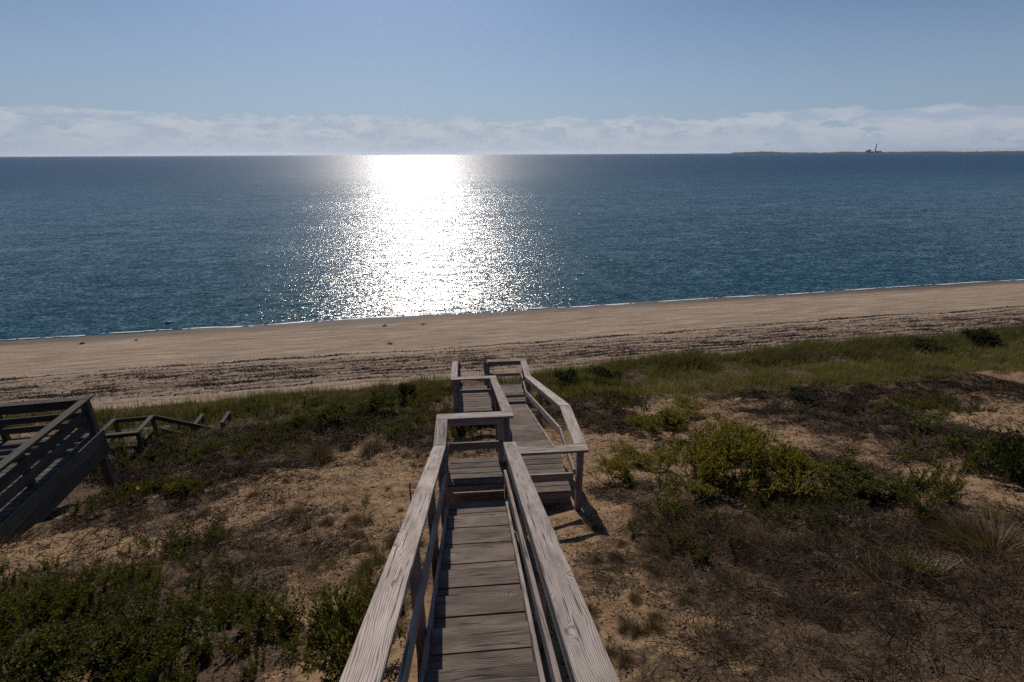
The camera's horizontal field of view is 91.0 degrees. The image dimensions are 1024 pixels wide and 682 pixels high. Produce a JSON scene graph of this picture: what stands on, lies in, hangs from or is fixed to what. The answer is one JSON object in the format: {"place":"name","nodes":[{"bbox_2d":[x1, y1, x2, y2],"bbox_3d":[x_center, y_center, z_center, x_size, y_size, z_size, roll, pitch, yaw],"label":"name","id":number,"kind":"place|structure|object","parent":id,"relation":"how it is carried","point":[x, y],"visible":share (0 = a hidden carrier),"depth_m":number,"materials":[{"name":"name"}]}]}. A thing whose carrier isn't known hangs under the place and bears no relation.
{"place":"outdoors","nodes":[
{"label":"outdoors","id":0,"kind":"place"},
{"bbox_2d":[0,153,1023,340],"bbox_3d":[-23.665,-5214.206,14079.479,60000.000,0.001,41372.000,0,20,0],"label":"sea water","id":1,"kind":"structure","parent":0,"point":[93,245],"depth_m":68.86,"materials":[{"name":"liquid"}]},
{"bbox_2d":[0,279,1023,340],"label":"surf","id":2,"kind":"structure","parent":1,"relation":"on","point":[485,310],"depth_m":33.85,"materials":[{"name":"white liquid"}]},
{"bbox_2d":[0,279,1023,681],"bbox_3d":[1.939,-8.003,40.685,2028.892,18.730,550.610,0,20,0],"label":"ground","id":3,"kind":"structure","parent":0,"point":[92,357],"depth_m":11.42,"materials":[{"name":"sand"}]},
{"bbox_2d":[0,607,109,681],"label":"shrub","id":4,"kind":"object","parent":3,"relation":"on","point":[56,647],"visible":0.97,"depth_m":4.39,"materials":[{"name":"green plant"}]},
{"bbox_2d":[0,396,117,543],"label":"beach deck","id":5,"kind":"structure","parent":3,"relation":"on","point":[43,474],"depth_m":10.02,"materials":[{"name":"grey wood"}]},
{"bbox_2d":[95,494,126,508],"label":"shrub","id":6,"kind":"object","parent":3,"relation":"on","point":[112,499],"visible":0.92,"depth_m":9.70,"materials":[{"name":"green plant"}]},
{"bbox_2d":[82,583,147,630],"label":"shrub","id":7,"kind":"object","parent":3,"relation":"on","point":[126,605],"visible":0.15,"depth_m":5.45,"materials":[{"name":"plant"}]},
{"bbox_2d":[97,503,157,526],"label":"dead bush","id":8,"kind":"object","parent":3,"relation":"on","point":[129,513],"visible":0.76,"depth_m":9.14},
{"bbox_2d":[66,598,192,679],"bbox_3d":[-3.519,2.778,4.745,0.924,0.437,0.861,-11,23,-27],"label":"shrub","id":9,"kind":"object","parent":3,"relation":"on","point":[120,630],"visible":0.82,"depth_m":4.63,"materials":[{"name":"green plant"}]},
{"bbox_2d":[109,544,203,605],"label":"shrub","id":10,"kind":"object","parent":3,"relation":"on","point":[161,576],"visible":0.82,"depth_m":5.97,"materials":[{"name":"green plant"}]},
{"bbox_2d":[101,411,231,449],"bbox_3d":[-10.288,2.911,14.516,3.842,1.674,1.849,-4,21,-11],"label":"stairway","id":11,"kind":"object","parent":3,"relation":"on","point":[118,433],"visible":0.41,"depth_m":14.25,"materials":[{"name":"grey wood"}]},
{"bbox_2d":[162,479,185,493],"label":"shrub","id":12,"kind":"object","parent":3,"relation":"on","point":[172,488],"visible":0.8,"depth_m":10.16,"materials":[{"name":"green plant"}]},
{"bbox_2d":[156,507,208,533],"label":"dead bush","id":13,"kind":"object","parent":3,"relation":"on","point":[178,525],"visible":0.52,"depth_m":8.67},
{"bbox_2d":[180,524,256,559],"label":"dead bush","id":14,"kind":"object","parent":3,"relation":"on","point":[214,544],"visible":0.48,"depth_m":7.22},
{"bbox_2d":[1,376,503,481],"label":"slope grass","id":15,"kind":"structure","parent":3,"relation":"on","point":[216,407],"depth_m":16.90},
{"bbox_2d":[205,529,308,574],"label":"dead bush","id":16,"kind":"object","parent":3,"relation":"on","point":[264,554],"visible":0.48,"depth_m":6.39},
{"bbox_2d":[278,441,307,455],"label":"grass tuft","id":17,"kind":"object","parent":3,"relation":"on","point":[296,448],"visible":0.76,"depth_m":12.88,"materials":[{"name":"plant"}]},
{"bbox_2d":[256,553,342,604],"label":"dead bush","id":18,"kind":"object","parent":3,"relation":"on","point":[309,574],"visible":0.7,"depth_m":5.69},
{"bbox_2d":[282,410,317,424],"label":"shrub","id":19,"kind":"object","parent":3,"relation":"on","point":[298,417],"visible":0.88,"depth_m":14.75,"materials":[{"name":"green plant"}]},
{"bbox_2d":[289,440,342,467],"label":"grass tuft","id":20,"kind":"object","parent":3,"relation":"on","point":[328,451],"visible":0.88,"depth_m":12.32,"materials":[{"name":"plant"}]},
{"bbox_2d":[306,547,346,572],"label":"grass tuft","id":21,"kind":"object","parent":3,"relation":"on","point":[329,566],"visible":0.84,"depth_m":6.04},
{"bbox_2d":[309,397,359,425],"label":"shrub","id":22,"kind":"object","parent":3,"relation":"on","point":[331,409],"visible":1,"depth_m":14.43,"materials":[{"name":"green plant"}]},
{"bbox_2d":[303,571,370,635],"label":"shrub","id":23,"kind":"object","parent":3,"relation":"on","point":[349,587],"visible":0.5,"depth_m":4.93,"materials":[{"name":"green plant"}]},
{"bbox_2d":[291,578,407,681],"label":"shrub","id":24,"kind":"object","parent":3,"relation":"on","point":[340,635],"visible":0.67,"depth_m":4.04,"materials":[{"name":"green plant"}]},
{"bbox_2d":[343,526,367,538],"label":"grass tuft","id":25,"kind":"object","parent":3,"relation":"on","point":[355,534],"visible":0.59,"depth_m":7.58,"materials":[{"name":"plant"}]},
{"bbox_2d":[348,556,374,576],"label":"grass tuft","id":26,"kind":"object","parent":3,"relation":"on","point":[358,566],"visible":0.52,"depth_m":5.90,"materials":[{"name":"plant"}]},
{"bbox_2d":[338,556,385,587],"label":"shrub","id":27,"kind":"object","parent":3,"relation":"on","point":[365,568],"visible":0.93,"depth_m":5.63,"materials":[{"name":"green plant"}]},
{"bbox_2d":[357,435,387,455],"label":"grass tuft","id":28,"kind":"object","parent":3,"relation":"on","point":[367,448],"visible":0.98,"depth_m":12.74,"materials":[{"name":"plant"}]},
{"bbox_2d":[351,388,399,411],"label":"shrub","id":29,"kind":"object","parent":3,"relation":"on","point":[374,399],"visible":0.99,"depth_m":15.40,"materials":[{"name":"green plant"}]},
{"bbox_2d":[366,548,389,565],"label":"grass tuft","id":30,"kind":"object","parent":3,"relation":"on","point":[376,556],"visible":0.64,"depth_m":6.14,"materials":[{"name":"plant"}]},
{"bbox_2d":[396,382,416,399],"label":"shrub","id":31,"kind":"object","parent":3,"relation":"on","point":[403,388],"visible":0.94,"depth_m":17.13,"materials":[{"name":"green plant"}]},
{"bbox_2d":[339,358,619,681],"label":"beach stairway","id":32,"kind":"object","parent":3,"relation":"on","point":[480,627],"visible":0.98,"depth_m":4.70,"materials":[{"name":"grey wood"}]},
{"bbox_2d":[0,367,1007,681],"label":"leafy undergrowth","id":33,"kind":"object","parent":3,"relation":"on","point":[58,597],"visible":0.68,"depth_m":5.94,"materials":[{"name":"green plant"}]},
{"bbox_2d":[70,368,949,659],"bbox_3d":[-3.257,1.869,11.860,16.171,4.274,14.652,0,20,0],"label":"silvery groundcover","id":34,"kind":"object","parent":3,"relation":"on","point":[408,438],"visible":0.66,"depth_m":7.18,"materials":[{"name":"green plant"}]},
{"bbox_2d":[0,362,1023,681],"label":"dead brush","id":35,"kind":"object","parent":3,"relation":"on","point":[846,410],"visible":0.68,"depth_m":8.51,"materials":[{"name":"plant"}]},
{"bbox_2d":[0,305,1023,403],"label":"seaweed","id":36,"kind":"object","parent":3,"relation":"on","point":[732,345],"visible":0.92,"depth_m":23.22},
{"bbox_2d":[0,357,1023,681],"bbox_3d":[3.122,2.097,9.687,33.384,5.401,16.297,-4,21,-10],"label":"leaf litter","id":37,"kind":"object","parent":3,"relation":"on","point":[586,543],"visible":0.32,"depth_m":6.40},
{"bbox_2d":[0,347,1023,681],"bbox_3d":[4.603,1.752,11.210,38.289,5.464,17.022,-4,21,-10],"label":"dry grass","id":38,"kind":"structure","parent":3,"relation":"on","point":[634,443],"depth_m":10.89,"materials":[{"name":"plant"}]},
{"bbox_2d":[2,322,1023,431],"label":"dune edge grass","id":39,"kind":"structure","parent":3,"relation":"on","point":[785,353],"depth_m":20.03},
{"bbox_2d":[32,381,1005,652],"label":"dry stems","id":40,"kind":"object","parent":3,"relation":"on","point":[452,457],"visible":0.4,"depth_m":8.92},
{"bbox_2d":[550,367,580,384],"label":"shrub","id":41,"kind":"object","parent":3,"relation":"on","point":[568,375],"visible":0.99,"depth_m":17.73,"materials":[{"name":"green plant"}]},
{"bbox_2d":[584,596,601,618],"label":"grass tuft","id":42,"kind":"object","parent":3,"relation":"on","point":[591,608],"visible":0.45,"depth_m":4.88,"materials":[{"name":"plant"}]},
{"bbox_2d":[587,365,624,379],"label":"shrub","id":43,"kind":"object","parent":3,"relation":"on","point":[604,372],"visible":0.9,"depth_m":18.72,"materials":[{"name":"green plant"}]},
{"bbox_2d":[604,639,621,660],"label":"grass tuft","id":44,"kind":"object","parent":3,"relation":"on","point":[611,652],"visible":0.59,"depth_m":4.24,"materials":[{"name":"plant"}]},
{"bbox_2d":[592,451,637,487],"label":"shrub","id":45,"kind":"object","parent":3,"relation":"on","point":[612,464],"visible":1,"depth_m":8.69,"materials":[{"name":"green plant"}]},
{"bbox_2d":[604,438,648,462],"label":"shrub","id":46,"kind":"object","parent":3,"relation":"on","point":[624,450],"visible":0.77,"depth_m":9.95,"materials":[{"name":"green plant"}]},
{"bbox_2d":[611,613,641,637],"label":"grass tuft","id":47,"kind":"object","parent":3,"relation":"on","point":[624,625],"visible":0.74,"depth_m":4.61,"materials":[{"name":"plant"}]},
{"bbox_2d":[614,647,640,670],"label":"grass tuft","id":48,"kind":"object","parent":3,"relation":"on","point":[628,658],"visible":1,"depth_m":4.11,"materials":[{"name":"plant"}]},
{"bbox_2d":[597,539,666,581],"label":"dead bush","id":49,"kind":"object","parent":3,"relation":"on","point":[628,551],"visible":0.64,"depth_m":5.71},
{"bbox_2d":[624,589,642,604],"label":"grass tuft","id":50,"kind":"object","parent":3,"relation":"on","point":[634,598],"visible":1,"depth_m":5.04,"materials":[{"name":"plant"}]},
{"bbox_2d":[624,617,654,640],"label":"grass tuft","id":51,"kind":"object","parent":3,"relation":"on","point":[636,628],"visible":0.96,"depth_m":4.50,"materials":[{"name":"plant"}]},
{"bbox_2d":[623,413,661,436],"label":"shrub","id":52,"kind":"object","parent":3,"relation":"on","point":[635,421],"visible":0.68,"depth_m":12.61,"materials":[{"name":"green plant"}]},
{"bbox_2d":[637,613,671,636],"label":"grass tuft","id":53,"kind":"object","parent":3,"relation":"on","point":[652,622],"visible":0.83,"depth_m":4.55,"materials":[{"name":"plant"}]},
{"bbox_2d":[620,501,689,534],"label":"dead bush","id":54,"kind":"object","parent":3,"relation":"on","point":[671,517],"visible":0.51,"depth_m":6.82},
{"bbox_2d":[634,532,676,555],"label":"dead bush","id":55,"kind":"object","parent":3,"relation":"on","point":[655,539],"visible":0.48,"depth_m":6.28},
{"bbox_2d":[634,440,679,473],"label":"shrub","id":56,"kind":"object","parent":3,"relation":"on","point":[662,450],"visible":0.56,"depth_m":9.30,"materials":[{"name":"green plant"}]},
{"bbox_2d":[653,402,698,431],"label":"shrub","id":57,"kind":"object","parent":3,"relation":"on","point":[682,412],"visible":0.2,"depth_m":13.79,"materials":[{"name":"green plant"}]},
{"bbox_2d":[641,408,714,441],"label":"shrub","id":58,"kind":"object","parent":3,"relation":"on","point":[670,421],"visible":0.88,"depth_m":11.88,"materials":[{"name":"green plant"}]},
{"bbox_2d":[645,528,721,581],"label":"dead bush","id":59,"kind":"object","parent":3,"relation":"on","point":[671,545],"visible":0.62,"depth_m":5.97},
{"bbox_2d":[672,589,703,607],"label":"grass tuft","id":60,"kind":"object","parent":3,"relation":"on","point":[685,596],"visible":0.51,"depth_m":5.00,"materials":[{"name":"plant"}]},
{"bbox_2d":[646,434,731,474],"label":"shrub","id":61,"kind":"object","parent":3,"relation":"on","point":[673,458],"visible":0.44,"depth_m":9.00,"materials":[{"name":"green plant"}]},
{"bbox_2d":[659,472,723,501],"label":"shrub","id":62,"kind":"object","parent":3,"relation":"on","point":[702,490],"visible":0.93,"depth_m":7.39,"materials":[{"name":"green plant"}]},
{"bbox_2d":[668,391,720,420],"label":"shrub","id":63,"kind":"object","parent":3,"relation":"on","point":[679,401],"visible":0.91,"depth_m":14.21,"materials":[{"name":"green plant"}]},
{"bbox_2d":[641,586,763,665],"bbox_3d":[1.709,2.562,4.228,1.278,0.297,1.416,-6,21,-14],"label":"dead bush","id":64,"kind":"object","parent":3,"relation":"on","point":[698,626],"visible":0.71,"depth_m":4.41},
{"bbox_2d":[666,508,756,565],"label":"dead bush","id":65,"kind":"object","parent":3,"relation":"on","point":[705,523],"visible":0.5,"depth_m":6.18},
{"bbox_2d":[694,443,741,487],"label":"shrub","id":66,"kind":"object","parent":3,"relation":"on","point":[709,461],"visible":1,"depth_m":7.66,"materials":[{"name":"green plant"}]},
{"bbox_2d":[674,616,762,668],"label":"dead bush","id":67,"kind":"object","parent":3,"relation":"on","point":[729,653],"visible":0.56,"depth_m":4.23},
{"bbox_2d":[694,565,750,596],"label":"dead bush","id":68,"kind":"object","parent":3,"relation":"on","point":[718,582],"visible":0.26,"depth_m":5.27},
{"bbox_2d":[696,412,760,442],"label":"shrub","id":69,"kind":"object","parent":3,"relation":"on","point":[732,423],"visible":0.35,"depth_m":11.31,"materials":[{"name":"green plant"}]},
{"bbox_2d":[690,558,787,607],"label":"dead bush","id":70,"kind":"object","parent":3,"relation":"on","point":[727,581],"visible":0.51,"depth_m":5.15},
{"bbox_2d":[689,511,795,566],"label":"dead bush","id":71,"kind":"object","parent":3,"relation":"on","point":[716,535],"visible":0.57,"depth_m":6.00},
{"bbox_2d":[714,420,770,465],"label":"shrub","id":72,"kind":"object","parent":3,"relation":"on","point":[745,428],"visible":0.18,"depth_m":10.49,"materials":[{"name":"green plant"}]},
{"bbox_2d":[679,421,808,495],"bbox_3d":[3.803,1.938,8.031,1.825,1.113,1.873,-5,21,-14],"label":"shrub","id":73,"kind":"object","parent":3,"relation":"on","point":[722,444],"visible":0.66,"depth_m":8.08,"materials":[{"name":"green plant"}]},
{"bbox_2d":[708,513,812,570],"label":"dead bush","id":74,"kind":"object","parent":3,"relation":"on","point":[759,542],"visible":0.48,"depth_m":5.93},
{"bbox_2d":[503,327,1023,405],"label":"beach grass","id":75,"kind":"structure","parent":3,"relation":"on","point":[1013,349],"depth_m":18.47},
{"bbox_2d":[736,472,796,518],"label":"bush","id":76,"kind":"object","parent":3,"relation":"on","point":[758,505],"visible":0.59,"depth_m":7.28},
{"bbox_2d":[736,541,801,581],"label":"dead bush","id":77,"kind":"object","parent":3,"relation":"on","point":[758,554],"visible":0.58,"depth_m":5.60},
{"bbox_2d":[714,514,829,582],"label":"dead bush","id":78,"kind":"object","parent":3,"relation":"on","point":[766,540],"visible":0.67,"depth_m":5.79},
{"bbox_2d":[756,395,824,414],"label":"dead bush","id":79,"kind":"object","parent":3,"relation":"on","point":[780,406],"visible":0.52,"depth_m":14.26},
{"bbox_2d":[724,610,865,681],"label":"dead bush","id":80,"kind":"object","parent":3,"relation":"on","point":[784,640],"visible":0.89,"depth_m":3.96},
{"bbox_2d":[746,439,848,504],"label":"shrub","id":81,"kind":"object","parent":3,"relation":"on","point":[796,459],"visible":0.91,"depth_m":7.50,"materials":[{"name":"green plant"}]},
{"bbox_2d":[788,384,822,402],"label":"shrub","id":82,"kind":"object","parent":3,"relation":"on","point":[803,395],"visible":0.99,"depth_m":14.97,"materials":[{"name":"green plant"}]},
{"bbox_2d":[760,575,857,634],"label":"dead bush","id":83,"kind":"object","parent":3,"relation":"on","point":[803,607],"visible":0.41,"depth_m":4.73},
{"bbox_2d":[753,569,872,637],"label":"dead bush","id":84,"kind":"object","parent":3,"relation":"on","point":[818,607],"visible":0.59,"depth_m":4.70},
{"bbox_2d":[788,576,867,636],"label":"dead bush","id":85,"kind":"object","parent":3,"relation":"on","point":[834,600],"visible":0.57,"depth_m":4.66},
{"bbox_2d":[785,454,874,502],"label":"shrub","id":86,"kind":"object","parent":3,"relation":"on","point":[815,464],"visible":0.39,"depth_m":7.49,"materials":[{"name":"green plant"}]},
{"bbox_2d":[768,513,894,604],"bbox_3d":[3.446,2.308,5.248,1.640,0.474,1.483,-11,23,-27],"label":"dead bush","id":87,"kind":"object","parent":3,"relation":"on","point":[846,551],"visible":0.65,"depth_m":5.35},
{"bbox_2d":[800,421,870,454],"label":"dead bush","id":88,"kind":"object","parent":3,"relation":"on","point":[837,435],"visible":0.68,"depth_m":10.52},
{"bbox_2d":[788,485,922,547],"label":"dead bush","id":89,"kind":"object","parent":3,"relation":"on","point":[848,504],"visible":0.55,"depth_m":6.22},
{"bbox_2d":[814,453,903,511],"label":"shrub","id":90,"kind":"object","parent":3,"relation":"on","point":[872,488],"visible":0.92,"depth_m":7.18,"materials":[{"name":"green plant"}]},
{"bbox_2d":[823,513,929,563],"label":"dead bush","id":91,"kind":"object","parent":3,"relation":"on","point":[870,528],"visible":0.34,"depth_m":5.63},
{"bbox_2d":[823,547,951,638],"bbox_3d":[3.465,2.298,4.562,1.318,0.266,1.192,-3,21,-7],"label":"dead bush","id":92,"kind":"object","parent":3,"relation":"on","point":[878,578],"visible":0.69,"depth_m":4.62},
{"bbox_2d":[851,432,946,469],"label":"dead bush","id":93,"kind":"object","parent":3,"relation":"on","point":[895,451],"visible":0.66,"depth_m":9.08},
{"bbox_2d":[828,537,980,628],"bbox_3d":[3.683,2.268,4.699,1.234,0.442,1.367,-14,25,-33],"label":"dead bush","id":94,"kind":"object","parent":3,"relation":"on","point":[891,569],"visible":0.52,"depth_m":4.83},
{"bbox_2d":[843,582,974,681],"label":"dead bush","id":95,"kind":"object","parent":3,"relation":"on","point":[902,616],"visible":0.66,"depth_m":4.14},
{"bbox_2d":[858,515,964,565],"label":"dead bush","id":96,"kind":"object","parent":3,"relation":"on","point":[922,543],"visible":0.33,"depth_m":5.54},
{"bbox_2d":[883,547,971,594],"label":"dead bush","id":97,"kind":"object","parent":3,"relation":"on","point":[931,570],"visible":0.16,"depth_m":4.93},
{"bbox_2d":[910,336,952,350],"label":"shrub","id":98,"kind":"object","parent":3,"relation":"on","point":[929,342],"visible":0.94,"depth_m":21.43,"materials":[{"name":"green plant"}]},
{"bbox_2d":[889,406,975,434],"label":"shrub","id":99,"kind":"object","parent":3,"relation":"on","point":[919,420],"visible":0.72,"depth_m":10.67,"materials":[{"name":"green plant"}]},
{"bbox_2d":[897,499,983,542],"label":"dead bush","id":100,"kind":"object","parent":3,"relation":"on","point":[936,515],"visible":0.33,"depth_m":6.26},
{"bbox_2d":[869,533,1019,606],"bbox_3d":[4.068,2.296,4.623,1.481,0.473,1.641,12,24,30],"label":"dead bush","id":101,"kind":"object","parent":3,"relation":"on","point":[947,568],"visible":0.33,"depth_m":4.79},
{"bbox_2d":[916,393,987,411],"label":"dead bush","id":102,"kind":"object","parent":3,"relation":"on","point":[967,400],"visible":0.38,"depth_m":13.61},
{"bbox_2d":[916,509,1000,546],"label":"grass tuft","id":103,"kind":"object","parent":3,"relation":"on","point":[935,532],"visible":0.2,"depth_m":5.94,"materials":[{"name":"plant"}]},
{"bbox_2d":[907,568,1023,679],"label":"dead bush","id":104,"kind":"object","parent":3,"relation":"on","point":[987,609],"visible":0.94,"depth_m":4.10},
{"bbox_2d":[937,422,997,445],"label":"dead bush","id":105,"kind":"object","parent":3,"relation":"on","point":[971,429],"visible":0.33,"depth_m":9.84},
{"bbox_2d":[921,498,1023,569],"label":"grass tuft","id":106,"kind":"object","parent":3,"relation":"on","point":[977,536],"visible":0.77,"depth_m":5.43,"materials":[{"name":"plant"}]},
{"bbox_2d":[935,422,1023,477],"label":"shrub","id":107,"kind":"object","parent":3,"relation":"on","point":[984,447],"visible":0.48,"depth_m":8.05,"materials":[{"name":"green plant"}]},
{"bbox_2d":[940,537,1023,600],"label":"dead bush","id":108,"kind":"object","parent":3,"relation":"on","point":[996,564],"visible":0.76,"depth_m":4.80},
{"bbox_2d":[960,326,1006,345],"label":"shrub","id":109,"kind":"object","parent":3,"relation":"on","point":[981,332],"visible":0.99,"depth_m":21.89,"materials":[{"name":"green plant"}]},
{"bbox_2d":[966,492,1021,523],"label":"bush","id":110,"kind":"object","parent":3,"relation":"on","point":[988,509],"visible":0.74,"depth_m":6.24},
{"bbox_2d":[982,433,1023,491],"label":"shrub","id":111,"kind":"object","parent":3,"relation":"on","point":[1015,470],"visible":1,"depth_m":6.65,"materials":[{"name":"green plant"}]},
{"bbox_2d":[0,0,1023,156],"label":"sky","id":112,"kind":"structure","parent":0,"point":[78,77],"materials":[{"name":"blue"}]},
{"bbox_2d":[728,151,1023,153],"bbox_3d":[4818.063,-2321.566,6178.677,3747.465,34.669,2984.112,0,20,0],"label":"hills","id":113,"kind":"structure","parent":0,"point":[771,152],"depth_m":6341.03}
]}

